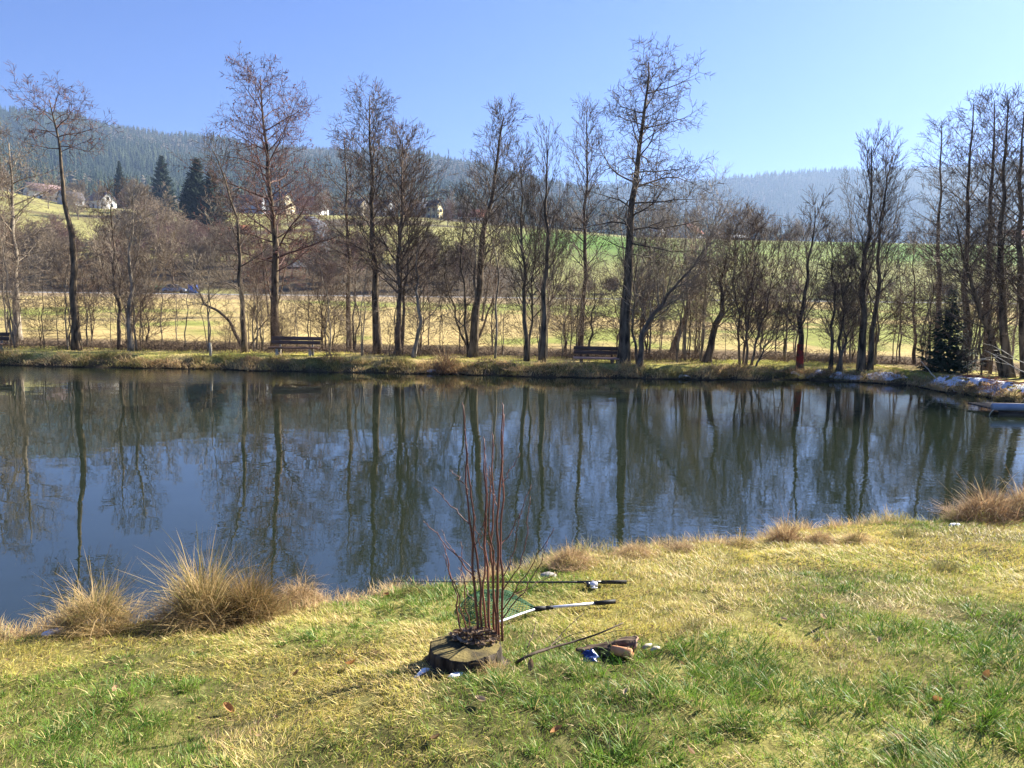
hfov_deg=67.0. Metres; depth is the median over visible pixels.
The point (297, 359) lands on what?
grass tussock
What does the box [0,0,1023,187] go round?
sky
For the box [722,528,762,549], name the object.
grass tussock
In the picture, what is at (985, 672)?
dead leaf
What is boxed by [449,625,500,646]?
leaf litter
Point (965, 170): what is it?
bare tree
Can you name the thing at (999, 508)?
grass tussock
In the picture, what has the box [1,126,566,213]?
forested hill
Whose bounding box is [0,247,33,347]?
sapling
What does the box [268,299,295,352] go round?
sapling
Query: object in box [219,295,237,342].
sapling
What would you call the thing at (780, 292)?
sapling
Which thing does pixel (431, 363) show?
grass tussock
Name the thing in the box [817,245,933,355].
sapling
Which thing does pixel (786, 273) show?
sapling
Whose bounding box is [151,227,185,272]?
slope tree
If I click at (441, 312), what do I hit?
sapling
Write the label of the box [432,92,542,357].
bare tree
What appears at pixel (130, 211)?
slope tree
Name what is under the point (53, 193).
house
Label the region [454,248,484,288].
slope tree
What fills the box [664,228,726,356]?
sapling
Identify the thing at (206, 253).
slope tree
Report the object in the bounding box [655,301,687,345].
sapling
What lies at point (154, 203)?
slope tree
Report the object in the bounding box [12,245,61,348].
sapling
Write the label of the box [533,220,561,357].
sapling
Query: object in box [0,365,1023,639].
pond water
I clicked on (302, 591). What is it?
grass tussock
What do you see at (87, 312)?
sapling
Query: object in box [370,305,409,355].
sapling
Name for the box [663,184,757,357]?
bare tree
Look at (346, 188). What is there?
bare tree
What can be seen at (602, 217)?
slope tree
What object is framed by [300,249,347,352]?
sapling
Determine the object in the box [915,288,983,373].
spruce tree
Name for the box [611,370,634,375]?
grass tussock
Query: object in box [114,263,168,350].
sapling
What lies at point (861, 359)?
bare tree
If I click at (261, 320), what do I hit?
sapling
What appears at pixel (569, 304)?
sapling
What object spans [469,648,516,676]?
grass tussock
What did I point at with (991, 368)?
sapling
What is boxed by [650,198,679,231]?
slope tree
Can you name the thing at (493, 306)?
sapling
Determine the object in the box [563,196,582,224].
slope tree
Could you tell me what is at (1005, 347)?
bare tree
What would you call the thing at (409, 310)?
sapling
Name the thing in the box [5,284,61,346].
sapling
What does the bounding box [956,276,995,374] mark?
sapling
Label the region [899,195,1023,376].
bare tree
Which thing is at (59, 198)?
house
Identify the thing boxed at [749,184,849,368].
bare tree
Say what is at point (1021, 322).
bare tree
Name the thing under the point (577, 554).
grass tussock
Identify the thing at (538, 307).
sapling
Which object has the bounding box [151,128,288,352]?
bare tree
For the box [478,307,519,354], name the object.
sapling
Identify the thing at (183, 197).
spruce tree
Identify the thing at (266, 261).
slope tree
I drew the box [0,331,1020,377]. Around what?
grass bank
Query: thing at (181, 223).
slope tree
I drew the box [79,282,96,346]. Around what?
sapling
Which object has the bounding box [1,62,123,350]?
bare tree
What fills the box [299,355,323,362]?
grass tussock
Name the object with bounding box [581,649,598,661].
plastic sheet
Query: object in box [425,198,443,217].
house
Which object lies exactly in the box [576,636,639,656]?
bark slab
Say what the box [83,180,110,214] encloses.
slope tree
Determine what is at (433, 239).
slope tree
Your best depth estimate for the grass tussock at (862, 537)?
7.47 m
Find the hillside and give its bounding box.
[0,191,1023,302]
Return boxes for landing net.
[458,589,615,625]
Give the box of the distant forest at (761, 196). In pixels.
[572,159,1023,244]
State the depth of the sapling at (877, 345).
30.37 m
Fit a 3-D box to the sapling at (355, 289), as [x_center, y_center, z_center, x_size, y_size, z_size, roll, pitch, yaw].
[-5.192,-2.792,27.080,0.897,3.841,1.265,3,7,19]
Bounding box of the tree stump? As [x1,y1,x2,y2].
[422,634,509,675]
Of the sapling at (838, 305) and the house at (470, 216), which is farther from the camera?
the house at (470, 216)
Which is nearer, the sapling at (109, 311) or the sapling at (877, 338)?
the sapling at (877, 338)
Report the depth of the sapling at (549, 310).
27.92 m
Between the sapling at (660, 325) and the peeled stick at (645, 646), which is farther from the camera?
the sapling at (660, 325)
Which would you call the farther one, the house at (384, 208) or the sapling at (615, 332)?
the house at (384, 208)
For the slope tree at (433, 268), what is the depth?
148.25 m
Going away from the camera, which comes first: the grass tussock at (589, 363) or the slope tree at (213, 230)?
the grass tussock at (589, 363)
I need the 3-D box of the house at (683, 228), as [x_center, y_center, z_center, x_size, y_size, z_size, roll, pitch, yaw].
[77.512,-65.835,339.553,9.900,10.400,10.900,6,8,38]
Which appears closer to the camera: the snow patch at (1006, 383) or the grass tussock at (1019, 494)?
the grass tussock at (1019, 494)
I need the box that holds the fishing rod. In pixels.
[389,580,626,588]
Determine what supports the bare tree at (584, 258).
on the ground at (366, 703)
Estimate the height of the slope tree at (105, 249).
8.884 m
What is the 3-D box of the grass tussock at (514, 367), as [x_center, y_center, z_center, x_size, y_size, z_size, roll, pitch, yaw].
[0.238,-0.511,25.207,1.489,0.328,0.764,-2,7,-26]
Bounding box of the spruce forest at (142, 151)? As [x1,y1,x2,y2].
[0,104,798,240]
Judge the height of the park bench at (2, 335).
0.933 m
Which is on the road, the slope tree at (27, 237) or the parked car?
the parked car
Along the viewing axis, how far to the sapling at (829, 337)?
32.22 m
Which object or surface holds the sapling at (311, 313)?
on the ground at (366, 703)
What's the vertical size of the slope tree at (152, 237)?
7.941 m
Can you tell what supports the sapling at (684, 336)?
on the ground at (366, 703)
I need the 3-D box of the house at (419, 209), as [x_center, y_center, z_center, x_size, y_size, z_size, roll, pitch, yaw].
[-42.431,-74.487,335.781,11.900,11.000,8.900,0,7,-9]
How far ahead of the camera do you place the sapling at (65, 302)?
27.47 m
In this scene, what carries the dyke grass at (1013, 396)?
on the ground at (366, 703)
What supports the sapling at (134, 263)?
on the ground at (366, 703)
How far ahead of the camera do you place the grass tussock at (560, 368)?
25.05 m
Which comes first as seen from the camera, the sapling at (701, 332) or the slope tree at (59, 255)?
the sapling at (701, 332)
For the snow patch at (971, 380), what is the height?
0.413 m
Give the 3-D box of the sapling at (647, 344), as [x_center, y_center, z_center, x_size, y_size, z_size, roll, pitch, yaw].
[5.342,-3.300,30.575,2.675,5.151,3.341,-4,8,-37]
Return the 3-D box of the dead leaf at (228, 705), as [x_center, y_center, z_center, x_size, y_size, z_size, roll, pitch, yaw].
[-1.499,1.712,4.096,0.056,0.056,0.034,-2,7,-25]
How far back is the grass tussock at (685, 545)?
7.27 m
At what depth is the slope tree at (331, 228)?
188.77 m
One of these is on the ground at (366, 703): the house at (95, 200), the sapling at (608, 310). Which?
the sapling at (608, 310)
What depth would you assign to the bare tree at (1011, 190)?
22.51 m
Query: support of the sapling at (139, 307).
on the ground at (366, 703)
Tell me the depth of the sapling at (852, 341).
30.46 m
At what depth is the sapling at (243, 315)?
27.30 m
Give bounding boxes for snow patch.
[40,628,62,635]
[414,668,429,676]
[448,672,462,676]
[791,370,822,377]
[830,372,861,379]
[865,372,907,380]
[924,374,1005,392]
[960,377,1023,394]
[991,385,1023,398]
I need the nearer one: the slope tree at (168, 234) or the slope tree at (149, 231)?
the slope tree at (168, 234)
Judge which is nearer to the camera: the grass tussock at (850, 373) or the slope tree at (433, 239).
the grass tussock at (850, 373)
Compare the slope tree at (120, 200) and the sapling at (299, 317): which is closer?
the sapling at (299, 317)
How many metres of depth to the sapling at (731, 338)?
28.19 m
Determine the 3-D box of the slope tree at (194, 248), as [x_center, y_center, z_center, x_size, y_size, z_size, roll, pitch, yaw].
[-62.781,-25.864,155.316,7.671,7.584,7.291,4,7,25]
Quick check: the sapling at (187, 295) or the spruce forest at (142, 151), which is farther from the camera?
the spruce forest at (142, 151)
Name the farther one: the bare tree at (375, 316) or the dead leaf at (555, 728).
the bare tree at (375, 316)
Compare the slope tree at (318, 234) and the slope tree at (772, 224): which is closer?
the slope tree at (318, 234)
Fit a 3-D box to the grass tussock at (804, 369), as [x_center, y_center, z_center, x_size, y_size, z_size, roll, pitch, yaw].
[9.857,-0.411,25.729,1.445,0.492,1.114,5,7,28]
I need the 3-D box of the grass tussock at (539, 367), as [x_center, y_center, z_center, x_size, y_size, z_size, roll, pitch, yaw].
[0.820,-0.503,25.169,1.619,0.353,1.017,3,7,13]
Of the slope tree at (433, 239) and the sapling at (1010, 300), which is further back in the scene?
the slope tree at (433, 239)
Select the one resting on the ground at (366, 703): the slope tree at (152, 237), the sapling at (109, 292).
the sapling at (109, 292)
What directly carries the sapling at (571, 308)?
on the ground at (366, 703)
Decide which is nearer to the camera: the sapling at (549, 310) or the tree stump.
the tree stump
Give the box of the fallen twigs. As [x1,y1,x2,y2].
[943,372,1022,394]
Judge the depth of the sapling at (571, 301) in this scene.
31.48 m
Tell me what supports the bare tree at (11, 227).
on the ground at (366, 703)
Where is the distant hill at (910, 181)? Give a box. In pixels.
[597,164,1023,243]
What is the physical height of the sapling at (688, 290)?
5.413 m
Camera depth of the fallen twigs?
22.22 m
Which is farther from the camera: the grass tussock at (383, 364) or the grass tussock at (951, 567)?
the grass tussock at (383, 364)
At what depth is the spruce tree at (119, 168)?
326.62 m
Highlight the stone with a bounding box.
[540,572,556,576]
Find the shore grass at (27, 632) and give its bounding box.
[0,489,1022,643]
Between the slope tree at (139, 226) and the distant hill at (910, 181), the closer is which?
the slope tree at (139, 226)
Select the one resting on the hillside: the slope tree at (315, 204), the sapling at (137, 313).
the slope tree at (315, 204)
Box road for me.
[0,291,1016,303]
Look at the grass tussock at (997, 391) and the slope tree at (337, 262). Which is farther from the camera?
the slope tree at (337, 262)
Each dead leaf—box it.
[223,702,234,711]
[429,733,439,738]
[475,695,484,701]
[527,658,533,670]
[550,725,561,732]
[687,745,694,753]
[889,733,904,738]
[982,669,989,680]
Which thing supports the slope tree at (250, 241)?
on the hillside
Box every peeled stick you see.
[641,643,651,649]
[650,646,659,650]
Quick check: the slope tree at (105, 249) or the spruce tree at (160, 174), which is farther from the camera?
the spruce tree at (160, 174)
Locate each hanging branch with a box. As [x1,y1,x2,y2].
[965,351,1023,371]
[985,344,1023,362]
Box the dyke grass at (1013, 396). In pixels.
[0,345,1023,402]
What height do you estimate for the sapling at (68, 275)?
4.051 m
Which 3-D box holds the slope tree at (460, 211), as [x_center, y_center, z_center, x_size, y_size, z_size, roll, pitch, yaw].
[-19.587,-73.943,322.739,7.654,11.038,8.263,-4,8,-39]
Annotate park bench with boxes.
[0,332,9,350]
[268,336,320,355]
[573,346,618,363]
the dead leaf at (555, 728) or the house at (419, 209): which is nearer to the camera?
the dead leaf at (555, 728)
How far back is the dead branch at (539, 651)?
4.74 m
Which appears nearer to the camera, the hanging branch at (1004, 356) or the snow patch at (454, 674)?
the snow patch at (454, 674)
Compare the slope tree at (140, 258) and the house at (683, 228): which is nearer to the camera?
the slope tree at (140, 258)
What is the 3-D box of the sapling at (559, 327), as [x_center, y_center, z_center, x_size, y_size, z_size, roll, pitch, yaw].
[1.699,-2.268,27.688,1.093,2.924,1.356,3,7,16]
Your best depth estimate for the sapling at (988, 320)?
24.53 m
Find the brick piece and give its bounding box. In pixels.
[610,645,633,657]
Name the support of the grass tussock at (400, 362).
on the ground at (366, 703)
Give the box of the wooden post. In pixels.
[209,343,211,355]
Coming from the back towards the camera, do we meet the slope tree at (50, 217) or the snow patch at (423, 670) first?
the slope tree at (50, 217)
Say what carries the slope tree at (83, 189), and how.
on the hillside
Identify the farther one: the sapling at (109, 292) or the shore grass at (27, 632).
the sapling at (109, 292)
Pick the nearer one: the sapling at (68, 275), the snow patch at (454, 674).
the snow patch at (454, 674)
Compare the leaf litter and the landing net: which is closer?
the leaf litter
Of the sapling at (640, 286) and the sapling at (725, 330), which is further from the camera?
the sapling at (725, 330)
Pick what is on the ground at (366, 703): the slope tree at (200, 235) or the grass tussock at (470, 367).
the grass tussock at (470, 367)
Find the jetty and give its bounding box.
[968,402,1023,415]
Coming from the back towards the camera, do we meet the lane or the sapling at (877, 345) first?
the lane
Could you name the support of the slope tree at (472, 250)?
on the hillside
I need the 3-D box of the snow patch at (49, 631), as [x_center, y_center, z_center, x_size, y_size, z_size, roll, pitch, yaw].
[-3.246,1.755,5.481,0.170,0.050,0.092,-3,7,-28]
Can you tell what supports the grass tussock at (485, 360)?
on the ground at (366, 703)
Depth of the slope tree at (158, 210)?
197.01 m
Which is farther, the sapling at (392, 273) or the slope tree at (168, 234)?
the slope tree at (168, 234)
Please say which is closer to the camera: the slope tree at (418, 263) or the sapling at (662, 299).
the sapling at (662, 299)
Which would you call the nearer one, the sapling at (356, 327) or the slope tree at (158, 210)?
the sapling at (356, 327)
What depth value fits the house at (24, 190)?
323.81 m
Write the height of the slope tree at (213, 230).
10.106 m
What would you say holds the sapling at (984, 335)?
on the ground at (366, 703)
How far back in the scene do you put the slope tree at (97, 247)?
136.68 m
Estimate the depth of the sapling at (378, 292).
33.19 m
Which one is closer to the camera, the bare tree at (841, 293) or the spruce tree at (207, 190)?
the bare tree at (841, 293)
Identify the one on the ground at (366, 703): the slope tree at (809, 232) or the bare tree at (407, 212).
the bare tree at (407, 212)
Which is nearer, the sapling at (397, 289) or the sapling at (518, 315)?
the sapling at (397, 289)
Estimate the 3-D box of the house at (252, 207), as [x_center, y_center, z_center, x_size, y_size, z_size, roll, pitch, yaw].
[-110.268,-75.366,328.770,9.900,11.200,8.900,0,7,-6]
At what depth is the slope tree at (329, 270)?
137.46 m
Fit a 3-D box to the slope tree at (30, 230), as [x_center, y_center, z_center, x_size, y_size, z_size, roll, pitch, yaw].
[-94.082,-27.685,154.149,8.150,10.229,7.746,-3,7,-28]
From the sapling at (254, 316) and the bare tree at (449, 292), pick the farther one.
the sapling at (254, 316)
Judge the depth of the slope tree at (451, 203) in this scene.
329.98 m
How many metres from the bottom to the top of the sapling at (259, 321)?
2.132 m
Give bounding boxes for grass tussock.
[0,351,14,363]
[15,547,166,644]
[74,353,107,363]
[92,349,120,357]
[107,524,288,641]
[125,356,157,364]
[148,355,176,366]
[164,359,190,367]
[179,541,317,634]
[205,365,227,369]
[242,354,261,362]
[267,560,342,609]
[281,357,310,364]
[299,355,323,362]
[318,347,346,361]
[371,361,403,370]
[380,360,413,369]
[389,579,437,598]
[413,357,455,368]
[420,339,465,374]
[459,361,484,372]
[467,356,511,367]
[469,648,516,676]
[504,364,533,371]
[520,363,561,374]
[532,535,606,572]
[547,363,574,373]
[566,360,614,375]
[601,367,616,375]
[607,537,663,561]
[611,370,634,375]
[634,368,666,373]
[657,536,704,553]
[668,369,691,378]
[680,369,702,376]
[680,610,722,632]
[718,361,757,372]
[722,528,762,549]
[751,500,822,545]
[753,365,781,375]
[779,365,809,375]
[799,366,824,377]
[799,522,841,545]
[813,364,837,378]
[836,626,862,639]
[838,528,879,543]
[839,370,861,375]
[860,370,903,378]
[886,524,931,538]
[906,375,937,385]
[924,552,969,574]
[925,468,1023,527]
[944,381,982,391]
[966,377,1001,391]
[978,383,1021,398]
[980,469,1023,517]
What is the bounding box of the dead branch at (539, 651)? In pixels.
[515,613,641,664]
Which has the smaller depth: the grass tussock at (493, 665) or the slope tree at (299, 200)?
the grass tussock at (493, 665)
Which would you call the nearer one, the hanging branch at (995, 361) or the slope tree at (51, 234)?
the hanging branch at (995, 361)
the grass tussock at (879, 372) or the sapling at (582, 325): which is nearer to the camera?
the grass tussock at (879, 372)
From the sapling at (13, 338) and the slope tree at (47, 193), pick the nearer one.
the sapling at (13, 338)
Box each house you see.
[21,182,60,198]
[44,187,60,201]
[56,190,84,205]
[85,192,117,208]
[238,195,265,213]
[266,190,294,213]
[295,195,328,214]
[343,197,368,215]
[373,198,395,216]
[400,202,426,217]
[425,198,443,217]
[457,208,483,220]
[673,223,703,237]
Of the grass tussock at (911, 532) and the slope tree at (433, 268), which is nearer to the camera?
the grass tussock at (911, 532)
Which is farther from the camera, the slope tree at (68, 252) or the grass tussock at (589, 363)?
the slope tree at (68, 252)
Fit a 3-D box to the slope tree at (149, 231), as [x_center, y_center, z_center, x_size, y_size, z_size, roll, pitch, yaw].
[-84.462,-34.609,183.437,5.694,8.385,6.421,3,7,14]
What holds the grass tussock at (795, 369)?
on the ground at (366, 703)
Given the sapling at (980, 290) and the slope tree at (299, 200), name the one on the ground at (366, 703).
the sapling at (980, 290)
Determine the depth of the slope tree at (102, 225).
169.73 m
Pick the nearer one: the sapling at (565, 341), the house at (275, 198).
the sapling at (565, 341)
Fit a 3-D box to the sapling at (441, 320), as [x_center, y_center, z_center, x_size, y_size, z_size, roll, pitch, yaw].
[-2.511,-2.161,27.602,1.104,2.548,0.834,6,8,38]
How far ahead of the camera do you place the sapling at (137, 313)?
28.48 m
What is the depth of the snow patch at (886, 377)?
24.90 m
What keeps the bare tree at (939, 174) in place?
on the ground at (366, 703)
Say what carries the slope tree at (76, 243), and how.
on the hillside
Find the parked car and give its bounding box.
[162,284,187,292]
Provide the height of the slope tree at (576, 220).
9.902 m
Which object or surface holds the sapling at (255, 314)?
on the ground at (366, 703)
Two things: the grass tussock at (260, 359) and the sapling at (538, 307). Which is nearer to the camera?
the grass tussock at (260, 359)
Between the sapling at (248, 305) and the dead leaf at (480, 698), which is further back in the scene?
the sapling at (248, 305)
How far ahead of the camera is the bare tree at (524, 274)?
25.95 m
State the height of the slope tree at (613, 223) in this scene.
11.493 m
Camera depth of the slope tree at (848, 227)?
323.90 m
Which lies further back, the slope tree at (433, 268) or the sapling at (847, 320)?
the slope tree at (433, 268)
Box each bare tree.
[0,117,89,340]
[0,125,54,299]
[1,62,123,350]
[78,175,189,351]
[79,175,166,349]
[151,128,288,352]
[161,40,359,349]
[297,119,385,349]
[302,75,421,354]
[335,116,462,355]
[384,218,462,357]
[419,180,496,356]
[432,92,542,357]
[485,131,583,360]
[508,114,596,362]
[542,95,621,356]
[548,32,732,362]
[578,195,736,366]
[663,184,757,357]
[682,221,768,363]
[695,196,818,365]
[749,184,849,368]
[802,210,888,371]
[827,118,917,371]
[835,126,917,369]
[872,229,946,363]
[893,111,994,351]
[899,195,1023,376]
[920,85,1021,363]
[929,81,1023,377]
[933,83,1023,370]
[956,92,1023,378]
[960,91,1023,312]
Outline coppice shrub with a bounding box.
[427,402,557,640]
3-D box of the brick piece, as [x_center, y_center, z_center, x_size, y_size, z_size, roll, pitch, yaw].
[0.654,1.590,4.590,0.125,0.088,0.106,3,7,20]
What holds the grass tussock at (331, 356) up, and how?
on the ground at (366, 703)
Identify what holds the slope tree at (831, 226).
on the hillside
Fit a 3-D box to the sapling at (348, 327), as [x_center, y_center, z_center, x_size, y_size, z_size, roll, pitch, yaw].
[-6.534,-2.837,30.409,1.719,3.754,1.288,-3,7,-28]
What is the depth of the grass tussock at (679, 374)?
24.96 m
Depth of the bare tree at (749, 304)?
25.78 m
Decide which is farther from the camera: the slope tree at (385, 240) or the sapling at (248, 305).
the slope tree at (385, 240)
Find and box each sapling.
[0,189,34,344]
[0,189,52,347]
[0,224,27,346]
[0,241,33,328]
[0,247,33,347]
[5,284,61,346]
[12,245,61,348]
[23,262,103,345]
[42,264,67,343]
[43,217,92,349]
[61,239,116,339]
[62,228,117,346]
[62,253,80,313]
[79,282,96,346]
[88,241,138,333]
[95,275,116,345]
[106,265,184,345]
[109,193,160,350]
[110,259,147,342]
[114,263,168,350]
[121,267,149,339]
[140,251,177,341]
[165,253,207,349]
[168,261,189,340]
[173,192,238,351]
[211,309,240,347]
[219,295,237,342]
[224,323,240,349]
[231,283,254,352]
[233,226,272,349]
[235,238,279,350]
[235,278,285,344]
[238,265,262,343]
[244,263,272,346]
[252,300,270,346]
[261,294,304,351]
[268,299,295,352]
[269,313,289,345]
[278,271,306,353]
[284,285,297,335]
[290,249,321,346]
[290,256,358,348]
[297,267,339,351]
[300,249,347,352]
[307,279,366,347]
[326,207,390,351]
[328,269,366,349]
[334,306,369,350]
[347,240,387,353]
[351,249,374,355]
[358,175,431,323]
[359,243,392,323]
[370,225,422,354]
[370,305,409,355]
[389,252,433,351]
[392,246,450,352]
[412,219,455,344]
[426,267,457,347]
[427,287,452,351]
[438,298,487,347]
[447,261,473,349]
[448,161,503,296]
[458,311,494,354]
[464,153,516,358]
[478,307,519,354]
[481,226,517,351]
[489,285,516,354]
[502,282,548,352]
[510,230,561,349]
[527,253,557,354]
[527,263,612,353]
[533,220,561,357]
[547,282,572,357]
[548,241,583,350]
[549,261,617,354]
[551,264,589,340]
[560,263,605,355]
[562,271,582,356]
[564,264,600,345]
[576,219,664,346]
[586,267,639,346]
[609,215,682,357]
[610,239,679,354]
[615,221,677,338]
[619,199,662,320]
[637,200,713,361]
[645,231,682,352]
[646,161,717,360]
[652,281,668,354]
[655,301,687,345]
[659,215,711,359]
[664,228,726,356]
[670,153,740,360]
[673,255,709,353]
[673,272,723,356]
[677,190,725,330]
[686,313,713,346]
[708,254,782,351]
[711,297,740,353]
[738,222,785,356]
[757,217,820,359]
[762,229,803,355]
[770,270,806,351]
[783,242,826,356]
[802,276,818,361]
[813,305,848,349]
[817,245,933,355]
[827,260,860,346]
[829,270,856,363]
[831,236,875,356]
[834,294,881,360]
[835,222,890,333]
[842,258,881,362]
[853,238,931,365]
[853,320,886,363]
[876,212,927,360]
[878,228,921,363]
[879,248,975,365]
[884,217,959,365]
[887,268,916,363]
[906,285,947,364]
[907,226,947,363]
[921,251,960,352]
[931,172,1016,369]
[931,268,1023,374]
[935,219,994,352]
[937,254,1018,363]
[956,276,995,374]
[959,215,1016,372]
[961,212,1018,373]
[966,249,1016,373]
[993,216,1023,355]
[995,296,1018,351]
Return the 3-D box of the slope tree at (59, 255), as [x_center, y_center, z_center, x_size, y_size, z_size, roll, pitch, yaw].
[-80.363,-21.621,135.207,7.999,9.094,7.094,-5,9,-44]
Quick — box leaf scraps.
[5,522,1021,766]
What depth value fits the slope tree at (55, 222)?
183.61 m
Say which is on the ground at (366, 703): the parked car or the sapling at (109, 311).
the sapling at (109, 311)
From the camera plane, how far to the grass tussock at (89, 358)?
25.51 m
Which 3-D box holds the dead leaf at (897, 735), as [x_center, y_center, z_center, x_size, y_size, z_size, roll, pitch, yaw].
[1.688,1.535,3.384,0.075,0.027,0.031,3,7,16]
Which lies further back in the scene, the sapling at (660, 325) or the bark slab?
the sapling at (660, 325)
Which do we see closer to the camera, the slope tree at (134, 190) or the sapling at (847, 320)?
the sapling at (847, 320)
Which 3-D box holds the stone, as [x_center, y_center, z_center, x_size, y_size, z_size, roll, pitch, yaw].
[0.312,1.617,6.526,0.144,0.063,0.099,1,7,0]
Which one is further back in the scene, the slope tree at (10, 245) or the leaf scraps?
the slope tree at (10, 245)
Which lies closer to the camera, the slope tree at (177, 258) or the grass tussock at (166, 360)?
the grass tussock at (166, 360)
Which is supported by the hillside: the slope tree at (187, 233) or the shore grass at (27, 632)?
the slope tree at (187, 233)
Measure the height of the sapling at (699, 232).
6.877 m
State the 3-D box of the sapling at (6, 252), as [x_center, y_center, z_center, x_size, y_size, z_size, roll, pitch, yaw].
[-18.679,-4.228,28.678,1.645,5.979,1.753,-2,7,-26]
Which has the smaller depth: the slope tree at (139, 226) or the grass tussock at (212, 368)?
the grass tussock at (212, 368)
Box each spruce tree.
[112,161,129,207]
[145,155,178,213]
[175,178,187,222]
[176,159,206,223]
[195,167,231,228]
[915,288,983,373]
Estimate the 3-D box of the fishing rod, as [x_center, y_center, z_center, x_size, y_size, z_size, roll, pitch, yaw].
[-0.061,1.591,6.174,1.932,0.143,0.124,2,7,7]
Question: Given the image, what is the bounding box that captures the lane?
[288,216,329,266]
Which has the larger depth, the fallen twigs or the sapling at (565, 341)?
the sapling at (565, 341)
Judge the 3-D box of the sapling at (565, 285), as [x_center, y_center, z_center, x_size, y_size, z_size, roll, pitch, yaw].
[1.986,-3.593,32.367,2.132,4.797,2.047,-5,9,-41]
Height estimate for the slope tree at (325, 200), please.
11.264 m
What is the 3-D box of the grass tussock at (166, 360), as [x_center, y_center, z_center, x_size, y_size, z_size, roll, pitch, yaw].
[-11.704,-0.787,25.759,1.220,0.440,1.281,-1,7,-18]
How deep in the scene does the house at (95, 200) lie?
309.89 m
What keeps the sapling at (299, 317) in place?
on the ground at (366, 703)
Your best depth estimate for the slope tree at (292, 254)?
152.90 m
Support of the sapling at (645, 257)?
on the ground at (366, 703)
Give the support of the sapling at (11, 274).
on the ground at (366, 703)
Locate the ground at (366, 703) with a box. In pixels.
[0,293,1023,767]
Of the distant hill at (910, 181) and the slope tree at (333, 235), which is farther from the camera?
the distant hill at (910, 181)
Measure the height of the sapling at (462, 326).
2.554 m
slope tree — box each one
[0,222,29,268]
[0,227,43,279]
[1,164,16,190]
[12,220,55,268]
[17,218,60,269]
[28,231,80,277]
[30,235,77,285]
[39,179,56,208]
[39,211,63,227]
[40,229,65,276]
[43,215,65,229]
[45,235,80,283]
[46,173,59,184]
[51,219,76,238]
[52,224,83,245]
[59,224,85,273]
[62,186,88,219]
[63,234,82,273]
[66,179,90,198]
[78,235,111,284]
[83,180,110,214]
[88,220,121,241]
[88,233,118,277]
[91,221,134,256]
[100,207,130,234]
[104,234,126,276]
[107,236,133,286]
[112,201,150,231]
[113,213,151,246]
[115,189,128,209]
[117,177,162,208]
[120,245,156,286]
[134,199,186,228]
[134,236,151,254]
[144,214,172,247]
[146,220,165,248]
[146,227,194,284]
[147,226,162,249]
[148,196,159,214]
[149,208,196,238]
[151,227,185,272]
[153,223,186,252]
[155,181,177,210]
[169,218,200,265]
[173,224,192,259]
[179,237,217,271]
[182,219,206,239]
[182,227,215,252]
[200,234,243,275]
[200,236,221,273]
[201,221,249,260]
[203,219,224,259]
[224,231,254,286]
[232,224,267,259]
[256,245,272,275]
[270,238,288,278]
[284,232,305,276]
[291,190,309,211]
[292,227,328,272]
[303,249,319,279]
[304,240,353,283]
[310,194,321,212]
[313,189,333,215]
[318,217,338,246]
[318,253,339,283]
[323,223,344,248]
[330,229,369,281]
[334,245,355,281]
[361,199,379,220]
[377,232,391,254]
[391,243,432,289]
[421,231,444,252]
[421,249,439,281]
[441,194,455,226]
[441,261,459,288]
[442,241,477,281]
[443,190,458,217]
[448,242,469,282]
[454,231,489,283]
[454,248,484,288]
[457,196,471,216]
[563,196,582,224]
[569,210,582,230]
[594,204,612,231]
[608,209,619,232]
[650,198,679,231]
[744,206,765,233]
[758,221,770,238]
[764,214,782,235]
[792,219,805,237]
[804,224,814,238]
[822,217,839,237]
[842,220,853,235]
[883,278,895,293]
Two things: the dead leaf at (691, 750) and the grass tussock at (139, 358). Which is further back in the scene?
the grass tussock at (139, 358)
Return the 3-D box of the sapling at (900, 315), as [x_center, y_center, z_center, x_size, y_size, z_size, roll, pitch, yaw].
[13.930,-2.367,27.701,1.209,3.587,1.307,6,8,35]
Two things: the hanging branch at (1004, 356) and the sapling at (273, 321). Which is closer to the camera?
the hanging branch at (1004, 356)
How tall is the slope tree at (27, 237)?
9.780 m
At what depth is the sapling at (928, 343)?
25.53 m
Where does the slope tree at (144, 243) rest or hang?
on the hillside
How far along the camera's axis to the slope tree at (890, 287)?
136.47 m
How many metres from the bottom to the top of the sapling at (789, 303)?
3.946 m
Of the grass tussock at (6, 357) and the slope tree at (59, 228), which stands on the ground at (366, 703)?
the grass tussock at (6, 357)
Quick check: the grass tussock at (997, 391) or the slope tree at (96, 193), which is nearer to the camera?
the grass tussock at (997, 391)
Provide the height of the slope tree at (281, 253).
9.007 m
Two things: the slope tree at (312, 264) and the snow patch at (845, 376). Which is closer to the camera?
the snow patch at (845, 376)
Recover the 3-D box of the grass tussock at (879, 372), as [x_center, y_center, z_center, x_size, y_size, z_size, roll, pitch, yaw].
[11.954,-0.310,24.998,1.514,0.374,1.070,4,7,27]
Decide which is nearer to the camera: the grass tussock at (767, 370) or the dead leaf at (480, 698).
the dead leaf at (480, 698)
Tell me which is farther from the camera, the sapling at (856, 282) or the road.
the road

